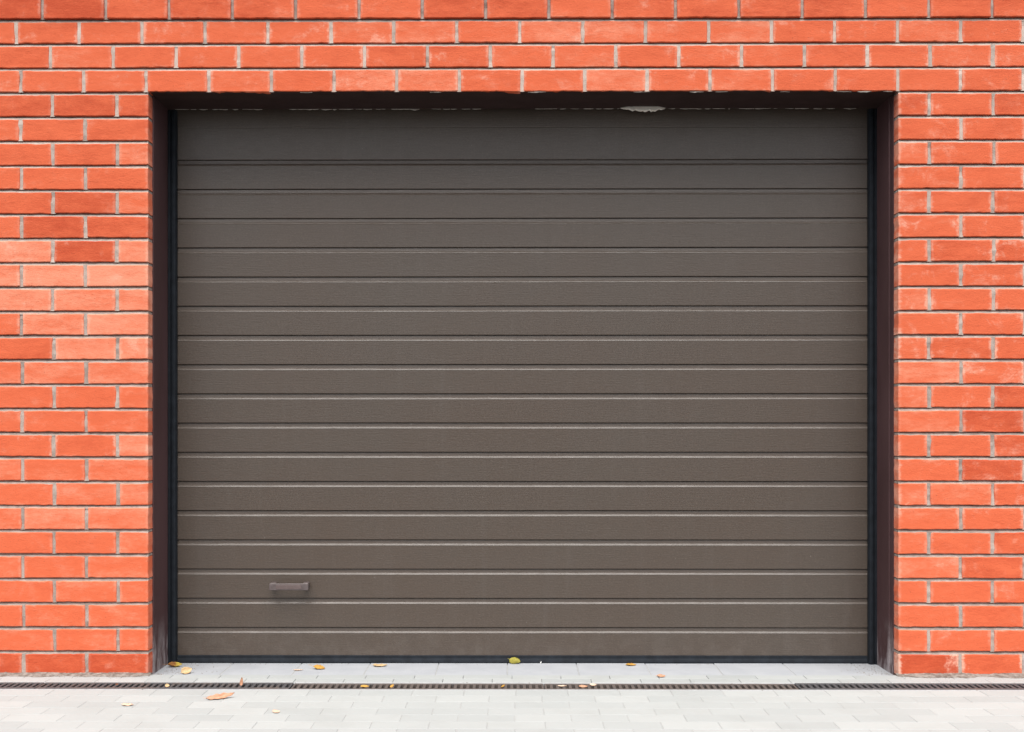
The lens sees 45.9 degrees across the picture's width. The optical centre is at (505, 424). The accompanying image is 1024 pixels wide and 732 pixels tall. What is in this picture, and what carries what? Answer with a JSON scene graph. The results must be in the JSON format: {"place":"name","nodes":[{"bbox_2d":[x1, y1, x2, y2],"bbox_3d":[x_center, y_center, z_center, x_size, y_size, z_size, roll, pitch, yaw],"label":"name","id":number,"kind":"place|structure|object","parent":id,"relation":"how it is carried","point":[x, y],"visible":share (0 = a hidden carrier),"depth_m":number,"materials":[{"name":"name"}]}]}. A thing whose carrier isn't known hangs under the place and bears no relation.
{"place":"outdoors","nodes":[
{"label":"outdoors","id":0,"kind":"place"},
{"bbox_2d":[0,665,1023,731],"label":"paving","id":1,"kind":"structure","parent":0,"point":[247,709],"depth_m":4.42,"materials":[{"name":"concrete"}]},
{"bbox_2d":[206,692,234,699],"bbox_3d":[-1.080,1.022,4.561,0.116,0.021,0.030,0,0,-13],"label":"fallen leaf","id":2,"kind":"object","parent":1,"relation":"on","point":[220,696],"visible":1,"depth_m":4.57,"materials":[{"name":"orange plant"}]},
{"bbox_2d":[17,663,976,690],"bbox_3d":[0.214,1.036,4.989,9.512,0.012,0.590,0,0,0],"label":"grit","id":3,"kind":"object","parent":1,"relation":"on","point":[540,683],"visible":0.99,"depth_m":5.09,"materials":[{"name":"beige gravel"}]},
{"bbox_2d":[0,682,1023,690],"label":"drain channel","id":4,"kind":"object","parent":1,"relation":"in","point":[491,686],"visible":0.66,"depth_m":4.80,"materials":[{"name":"grey metal"}]},
{"label":"ground","id":5,"kind":"structure","parent":0,"visible":0},
{"bbox_2d":[0,0,1023,677],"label":"brick wall","id":6,"kind":"structure","parent":5,"relation":"on","point":[80,80],"depth_m":5.00,"materials":[{"name":"brick"}]},
{"bbox_2d":[150,91,895,674],"bbox_3d":[0.073,-0.170,5.150,3.108,2.430,0.292,0,0,0],"label":"door frame","id":7,"kind":"object","parent":6,"relation":"attached to","point":[878,105],"visible":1,"depth_m":5.18,"materials":[{"name":"brown paint"}]},
{"bbox_2d":[168,108,876,663],"bbox_3d":[0.074,-0.272,5.295,3.220,2.632,0.100,0,0,0],"label":"garage door","id":8,"kind":"structure","parent":7,"relation":"attached to","point":[522,386],"depth_m":5.30,"materials":[{"name":"metal"}]},
{"bbox_2d":[168,108,876,655],"bbox_3d":[0.074,-0.287,5.322,3.220,2.601,0.046,0,0,0],"label":"door panel","id":9,"kind":"structure","parent":8,"relation":"in","point":[478,381],"depth_m":5.30,"materials":[{"name":"brown metal"}]},
{"bbox_2d":[153,663,893,676],"bbox_3d":[0.073,1.054,5.220,3.094,0.027,0.440,0,0,0],"label":"threshold","id":10,"kind":"object","parent":5,"relation":"on","point":[560,669],"visible":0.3,"depth_m":5.16,"materials":[{"name":"grey concrete"}]},
{"bbox_2d":[165,662,181,666],"bbox_3d":[-1.438,1.031,5.209,0.091,0.020,0.028,0,0,0],"label":"fallen leaf","id":11,"kind":"object","parent":10,"relation":"on","point":[175,664],"visible":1,"depth_m":5.22,"materials":[{"name":"yellow plant"}]},
{"bbox_2d":[181,667,191,673],"bbox_3d":[-1.339,1.028,5.072,0.044,0.026,0.035,0,0,0],"label":"fallen leaf","id":12,"kind":"object","parent":10,"relation":"on","point":[185,670],"visible":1,"depth_m":5.08,"materials":[{"name":"beige plant"}]},
{"bbox_2d":[311,664,324,668],"bbox_3d":[-0.806,1.033,5.168,0.075,0.015,0.036,0,0,0],"label":"fallen leaf","id":13,"kind":"object","parent":10,"relation":"on","point":[317,666],"visible":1,"depth_m":5.17,"materials":[{"name":"plant"}]},
{"bbox_2d":[509,657,519,663],"bbox_3d":[0.038,1.028,5.282,0.056,0.026,0.032,0,0,0],"label":"fallen leaf","id":14,"kind":"object","parent":10,"relation":"on","point":[513,660],"visible":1,"depth_m":5.27,"materials":[{"name":"yellow plant"}]}
]}

